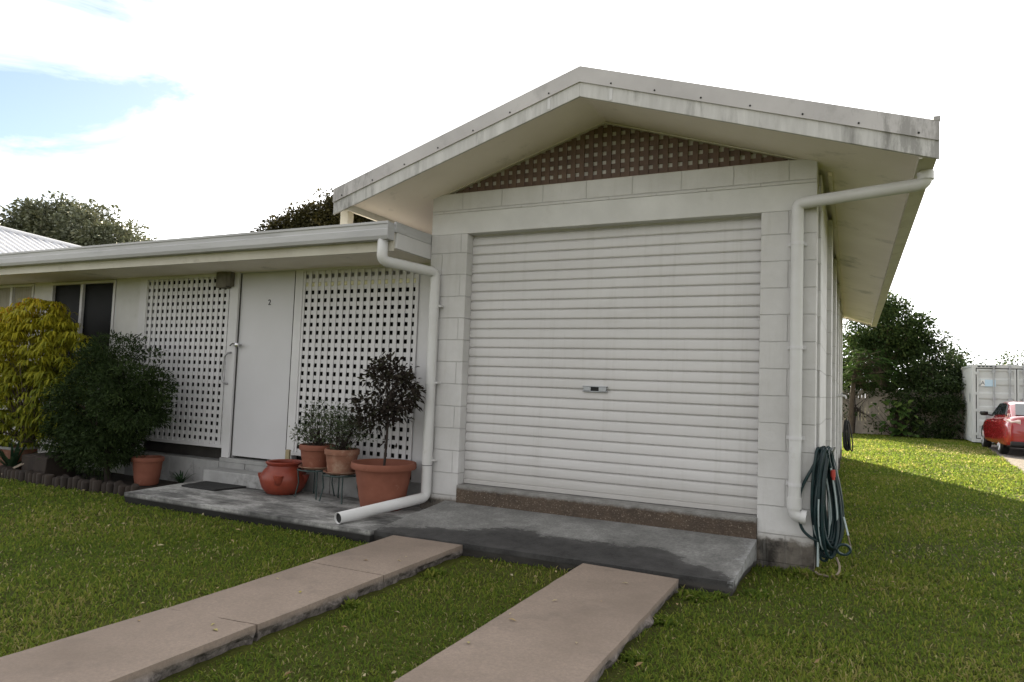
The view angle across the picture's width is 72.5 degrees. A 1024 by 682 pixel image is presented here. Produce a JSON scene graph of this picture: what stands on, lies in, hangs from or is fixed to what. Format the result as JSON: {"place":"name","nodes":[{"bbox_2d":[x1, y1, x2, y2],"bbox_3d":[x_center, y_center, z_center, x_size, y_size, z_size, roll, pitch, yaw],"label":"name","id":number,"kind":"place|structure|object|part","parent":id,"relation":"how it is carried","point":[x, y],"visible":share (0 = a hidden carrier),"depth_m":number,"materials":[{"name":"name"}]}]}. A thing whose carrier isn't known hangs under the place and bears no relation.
{"place":"outdoors","nodes":[
{"label":"outdoors","id":0,"kind":"place"},
{"bbox_2d":[124,480,423,542],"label":"patio","id":1,"kind":"structure","parent":0,"point":[305,511],"depth_m":6.21,"materials":[{"name":"concrete"}]},
{"bbox_2d":[181,481,245,490],"bbox_3d":[-3.066,1.484,7.141,0.589,0.016,0.345,0,-4,26],"label":"doormat","id":2,"kind":"object","parent":1,"relation":"on","point":[210,485],"visible":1,"depth_m":7.09,"materials":[{"name":"black rubber"}]},
{"bbox_2d":[258,459,309,494],"bbox_3d":[-2.273,1.353,6.953,0.455,0.315,0.455,5,-5,-43],"label":"clay urn","id":3,"kind":"object","parent":1,"relation":"on","point":[278,476],"visible":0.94,"depth_m":6.79,"materials":[{"name":"red ceramic"}]},
{"bbox_2d":[285,449,290,458],"bbox_3d":[-2.326,1.326,7.220,0.050,0.400,0.030,0,-4,26],"label":"timber offcut","id":4,"kind":"object","parent":1,"relation":"on","point":[287,454],"visible":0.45,"depth_m":7.22,"materials":[{"name":"beige wood"}]},
{"bbox_2d":[294,468,334,499],"bbox_3d":[-1.919,1.381,6.812,0.354,0.270,0.354,0,-4,26],"label":"plant stand","id":5,"kind":"object","parent":1,"relation":"on","point":[298,470],"visible":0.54,"depth_m":6.75,"materials":[{"name":"metal"}]},
{"bbox_2d":[298,464,326,469],"bbox_3d":[-1.913,1.231,6.821,0.336,0.026,0.336,0,-4,26],"label":"pot saucer","id":6,"kind":"object","parent":5,"relation":"on","point":[311,468],"visible":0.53,"depth_m":6.68,"materials":[{"name":"ceramic"}]},
{"bbox_2d":[299,443,334,467],"bbox_3d":[-1.909,1.123,6.828,0.344,0.225,0.344,0,-4,26],"label":"flower pot","id":7,"kind":"object","parent":6,"relation":"on","point":[312,456],"visible":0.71,"depth_m":6.69,"materials":[{"name":"ceramic"}]},
{"bbox_2d":[289,398,343,445],"bbox_3d":[-1.909,0.812,6.853,0.703,0.494,0.478,0,-4,26],"label":"potted shrub","id":8,"kind":"object","parent":7,"relation":"on","point":[314,434],"visible":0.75,"depth_m":6.82,"materials":[{"name":"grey plant"}]},
{"bbox_2d":[319,473,358,503],"bbox_3d":[-1.626,1.387,6.614,0.354,0.256,0.354,0,-4,26],"label":"plant stand","id":9,"kind":"object","parent":1,"relation":"on","point":[342,477],"visible":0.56,"depth_m":6.54,"materials":[{"name":"metal"}]},
{"bbox_2d":[323,469,355,474],"bbox_3d":[-1.621,1.243,6.622,0.336,0.026,0.336,0,-4,26],"label":"pot saucer","id":10,"kind":"object","parent":9,"relation":"on","point":[332,473],"visible":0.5,"depth_m":6.49,"materials":[{"name":"ceramic"}]},
{"bbox_2d":[324,447,359,472],"bbox_3d":[-1.617,1.136,6.629,0.330,0.225,0.330,0,-4,26],"label":"flower pot","id":11,"kind":"object","parent":10,"relation":"on","point":[338,461],"visible":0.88,"depth_m":6.50,"materials":[{"name":"ceramic"}]},
{"bbox_2d":[319,402,378,449],"bbox_3d":[-1.546,0.831,6.613,0.680,0.530,0.389,0,-4,26],"label":"potted shrub","id":12,"kind":"object","parent":11,"relation":"on","point":[344,441],"visible":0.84,"depth_m":6.61,"materials":[{"name":"green plant"}]},
{"bbox_2d":[351,458,416,511],"bbox_3d":[-1.168,1.304,6.319,0.590,0.415,0.590,0,-4,26],"label":"flower pot","id":13,"kind":"object","parent":1,"relation":"on","point":[377,481],"visible":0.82,"depth_m":6.13,"materials":[{"name":"ceramic"}]},
{"bbox_2d":[346,351,426,465],"bbox_3d":[-1.120,0.637,6.345,0.776,1.115,0.627,3,-4,-10],"label":"standard tree","id":14,"kind":"object","parent":13,"relation":"on","point":[395,407],"visible":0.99,"depth_m":6.30,"materials":[{"name":"green plant"}]},
{"bbox_2d":[0,405,1023,681],"bbox_3d":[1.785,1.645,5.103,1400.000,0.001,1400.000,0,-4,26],"label":"ground","id":15,"kind":"structure","parent":0,"point":[630,645],"depth_m":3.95,"materials":[{"name":"green plant"}]},
{"bbox_2d":[0,465,139,495],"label":"garden edging","id":16,"kind":"object","parent":15,"relation":"on","point":[120,487],"visible":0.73,"depth_m":7.28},
{"bbox_2d":[0,190,150,245],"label":"shade tree","id":17,"kind":"object","parent":15,"relation":"on","point":[75,223],"visible":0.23,"depth_m":49.39,"materials":[{"name":"green plant"}]},
{"bbox_2d":[76,469,178,489],"bbox_3d":[-6.497,1.559,8.788,6.880,0.001,0.860,0,-4,26],"label":"garden bed","id":18,"kind":"object","parent":15,"relation":"on","point":[128,480],"depth_m":7.97,"materials":[{"name":"soil"}]},
{"bbox_2d":[1,463,23,474],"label":"dead frond","id":19,"kind":"object","parent":18,"relation":"on","point":[18,465],"visible":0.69,"depth_m":7.90,"materials":[{"name":"plant"}]},
{"bbox_2d":[0,443,38,469],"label":"planter trough","id":20,"kind":"object","parent":18,"relation":"on","point":[6,450],"visible":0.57,"depth_m":8.19,"materials":[{"name":"ceramic"}]},
{"bbox_2d":[0,437,40,468],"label":"strap plant","id":21,"kind":"object","parent":18,"relation":"on","point":[12,461],"visible":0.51,"depth_m":8.03,"materials":[{"name":"green plant"}]},
{"bbox_2d":[22,453,76,476],"bbox_3d":[-5.280,1.431,7.973,0.478,0.268,0.360,0,-4,26],"label":"square planter","id":22,"kind":"object","parent":18,"relation":"on","point":[43,464],"visible":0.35,"depth_m":7.83,"materials":[{"name":"concrete"}]},
{"bbox_2d":[0,297,102,452],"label":"golden shrub","id":23,"kind":"object","parent":18,"relation":"on","point":[20,372],"visible":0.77,"depth_m":8.18,"materials":[{"name":"yellow plant"}]},
{"bbox_2d":[31,329,179,481],"bbox_3d":[-4.445,0.747,7.765,1.970,1.767,1.038,0,-4,26],"label":"shrub","id":24,"kind":"object","parent":18,"relation":"on","point":[108,431],"visible":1,"depth_m":7.53,"materials":[{"name":"green plant"}]},
{"bbox_2d":[131,455,164,485],"bbox_3d":[-4.006,1.422,7.666,0.330,0.300,0.330,0,-4,26],"label":"flower pot","id":25,"kind":"object","parent":18,"relation":"on","point":[147,469],"visible":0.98,"depth_m":7.55,"materials":[{"name":"ceramic"}]},
{"bbox_2d":[171,469,196,482],"bbox_3d":[-3.688,1.499,7.724,0.266,0.177,0.342,1,-4,10],"label":"bed fern","id":26,"kind":"object","parent":18,"relation":"on","point":[180,479],"visible":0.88,"depth_m":7.75,"materials":[{"name":"green plant"}]},
{"bbox_2d":[0,608,255,681],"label":"driveway strip","id":27,"kind":"object","parent":15,"relation":"on","point":[158,645],"visible":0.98,"depth_m":2.96,"materials":[{"name":"concrete"}]},
{"bbox_2d":[128,235,157,241],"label":"shade tree","id":28,"kind":"object","parent":15,"relation":"on","point":[144,238],"visible":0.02,"depth_m":46.92,"materials":[{"name":"green plant"}]},
{"bbox_2d":[203,467,261,488],"bbox_3d":[-2.857,1.491,7.389,0.910,0.212,0.234,0,-4,26],"label":"doorstep","id":29,"kind":"object","parent":15,"relation":"on","point":[248,479],"visible":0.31,"depth_m":7.32,"materials":[{"name":"grey concrete"}]},
{"bbox_2d":[167,562,382,641],"bbox_3d":[-1.263,1.431,3.854,0.587,0.110,1.070,0,-4,26],"label":"driveway strip","id":30,"kind":"object","parent":15,"relation":"on","point":[268,604],"visible":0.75,"depth_m":3.76,"materials":[{"name":"concrete"}]},
{"bbox_2d":[249,187,374,231],"bbox_3d":[-10.278,-2.751,40.330,12.696,12.463,4.756,0,-4,26],"label":"olive tree","id":31,"kind":"object","parent":15,"relation":"on","point":[311,214],"visible":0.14,"depth_m":39.95,"materials":[{"name":"green plant"}]},
{"bbox_2d":[311,535,462,587],"bbox_3d":[-0.809,1.508,4.828,0.608,0.111,1.090,0,-4,26],"label":"driveway strip","id":32,"kind":"object","parent":15,"relation":"on","point":[384,556],"visible":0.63,"depth_m":4.69,"materials":[{"name":"concrete"}]},
{"bbox_2d":[0,66,939,570],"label":"house","id":33,"kind":"structure","parent":15,"relation":"on","point":[604,294],"depth_m":5.98,"materials":[{"name":"paint"}]},
{"bbox_2d":[0,284,34,375],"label":"window","id":34,"kind":"structure","parent":33,"relation":"in","point":[9,294],"depth_m":9.78,"materials":[{"name":"white paint"}]},
{"bbox_2d":[48,280,116,382],"bbox_3d":[-5.603,-0.110,9.083,1.330,1.335,0.070,0,-4,26],"label":"window","id":35,"kind":"structure","parent":33,"relation":"in","point":[94,301],"depth_m":9.05,"materials":[{"name":"black glass"}]},
{"bbox_2d":[221,271,294,459],"bbox_3d":[-2.786,0.254,7.617,0.927,2.030,0.142,0,-4,26],"label":"front door","id":36,"kind":"structure","parent":33,"relation":"in","point":[267,298],"depth_m":7.61,"materials":[{"name":"paint"}]},
{"bbox_2d":[463,216,760,514],"bbox_3d":[0.746,0.129,5.852,2.538,2.334,0.058,0,-4,26],"label":"roller door","id":37,"kind":"structure","parent":33,"relation":"in","point":[611,362],"depth_m":5.77,"materials":[{"name":"paint"}]},
{"bbox_2d":[798,446,851,566],"bbox_3d":[2.233,1.171,4.988,0.358,0.845,0.274,0,-4,26],"label":"garden hose","id":38,"kind":"object","parent":33,"relation":"hanging from","point":[828,532],"visible":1,"depth_m":4.92,"materials":[{"name":"rubber"}]},
{"bbox_2d":[843,420,852,451],"bbox_3d":[6.405,1.808,13.333,0.193,0.599,0.144,2,-4,1],"label":"hose coil","id":39,"kind":"object","parent":33,"relation":"hanging from","point":[846,432],"visible":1,"depth_m":13.29,"materials":[{"name":"black rubber"}]},
{"bbox_2d":[0,488,1016,675],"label":"fallen leaves","id":40,"kind":"object","parent":15,"relation":"on","point":[637,664],"visible":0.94,"depth_m":4.12,"materials":[{"name":"brown plant"}]},
{"bbox_2d":[394,563,678,681],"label":"driveway strip","id":41,"kind":"object","parent":15,"relation":"on","point":[601,616],"visible":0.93,"depth_m":3.34,"materials":[{"name":"concrete"}]},
{"bbox_2d":[815,557,840,576],"bbox_3d":[2.203,1.570,4.843,0.168,0.123,0.094,3,-4,-7],"label":"cord","id":42,"kind":"object","parent":15,"relation":"on","point":[839,567],"visible":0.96,"depth_m":4.84,"materials":[{"name":"grey plastic"}]},
{"bbox_2d":[842,382,889,434],"bbox_3d":[11.883,2.269,23.765,1.803,1.901,0.596,0,-4,26],"label":"fence creeper","id":43,"kind":"object","parent":15,"relation":"on","point":[857,408],"visible":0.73,"depth_m":23.75,"materials":[{"name":"green plant"}]},
{"bbox_2d":[842,348,905,433],"bbox_3d":[11.458,1.679,23.040,2.783,2.964,2.635,5,-5,-42],"label":"feathery tree","id":44,"kind":"object","parent":15,"relation":"on","point":[856,369],"visible":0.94,"depth_m":23.25,"materials":[{"name":"green plant"}]},
{"bbox_2d":[842,287,942,420],"bbox_3d":[13.045,0.690,24.240,3.347,5.194,2.470,0,-4,26],"label":"garden tree","id":45,"kind":"object","parent":15,"relation":"on","point":[886,333],"visible":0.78,"depth_m":23.81,"materials":[{"name":"green plant"}]},
{"bbox_2d":[869,399,928,437],"bbox_3d":[12.554,2.501,22.654,1.735,1.265,0.955,0,-4,26],"label":"broadleaf plant","id":46,"kind":"object","parent":15,"relation":"on","point":[898,428],"visible":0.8,"depth_m":22.62,"materials":[{"name":"green plant"}]},
{"bbox_2d":[842,388,963,438],"bbox_3d":[9.325,2.372,25.146,22.038,1.580,0.100,0,-4,26],"label":"paling fence","id":47,"kind":"object","parent":15,"relation":"on","point":[860,424],"visible":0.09,"depth_m":23.64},
{"bbox_2d":[842,324,987,421],"bbox_3d":[13.931,1.320,25.969,6.668,4.216,3.625,0,-4,26],"label":"garden tree","id":48,"kind":"object","parent":15,"relation":"on","point":[967,353],"visible":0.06,"depth_m":25.44,"materials":[{"name":"green plant"}]},
{"bbox_2d":[876,328,971,439],"bbox_3d":[13.947,1.400,23.477,3.134,3.812,3.184,0,-4,26],"label":"garden tree","id":49,"kind":"object","parent":15,"relation":"on","point":[945,377],"visible":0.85,"depth_m":22.99,"materials":[{"name":"green plant"}]},
{"bbox_2d":[949,364,1023,442],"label":"shipping container","id":50,"kind":"object","parent":15,"relation":"on","point":[989,388],"visible":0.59,"depth_m":20.69,"materials":[{"name":"white metal"}]},
{"bbox_2d":[974,366,1015,437],"bbox_3d":[14.230,1.863,20.557,1.035,2.265,0.078,0,-4,26],"label":"container door","id":51,"kind":"structure","parent":50,"relation":"in","point":[995,387],"depth_m":20.62,"materials":[{"name":"white metal"}]},
{"bbox_2d":[1017,366,1023,400],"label":"container door","id":52,"kind":"structure","parent":50,"relation":"in","point":[1020,373],"depth_m":20.34,"materials":[{"name":"white metal"}]},
{"bbox_2d":[995,349,1023,364],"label":"garden tree","id":53,"kind":"object","parent":15,"relation":"on","point":[1005,362],"visible":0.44,"depth_m":31.09,"materials":[{"name":"green plant"}]},
{"bbox_2d":[0,0,1023,397],"label":"sky","id":54,"kind":"structure","parent":0,"point":[193,118],"materials":[{"name":"white"}]},
{"bbox_2d":[374,500,756,595],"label":"ramp","id":55,"kind":"structure","parent":0,"point":[692,560],"depth_m":5.08,"materials":[{"name":"concrete"}]},
{"bbox_2d":[989,445,1023,472],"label":"driveway","id":56,"kind":"structure","parent":0,"point":[1014,456],"depth_m":16.24,"materials":[{"name":"concrete"}]},
{"bbox_2d":[980,401,1023,453],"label":"car","id":57,"kind":"object","parent":56,"relation":"on","point":[1002,428],"visible":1,"depth_m":16.64,"materials":[{"name":"red paint"}]},
{"bbox_3d":[12.473,1.750,17.913,0.146,0.333,1.008,0,-4,26],"label":"side window","id":58,"kind":"part","parent":57,"relation":"part of","materials":[{"name":"black glass"}]},
{"bbox_3d":[12.051,1.668,17.051,0.140,0.306,0.813,0,-4,26],"label":"side window","id":59,"kind":"part","parent":57,"relation":"part of","materials":[{"name":"black glass"}]},
{"bbox_3d":[12.421,1.632,16.316,1.167,0.286,0.533,0,-4,26],"label":"rear window","id":60,"kind":"part","parent":57,"relation":"part of","materials":[{"name":"grey glass"}]}
]}

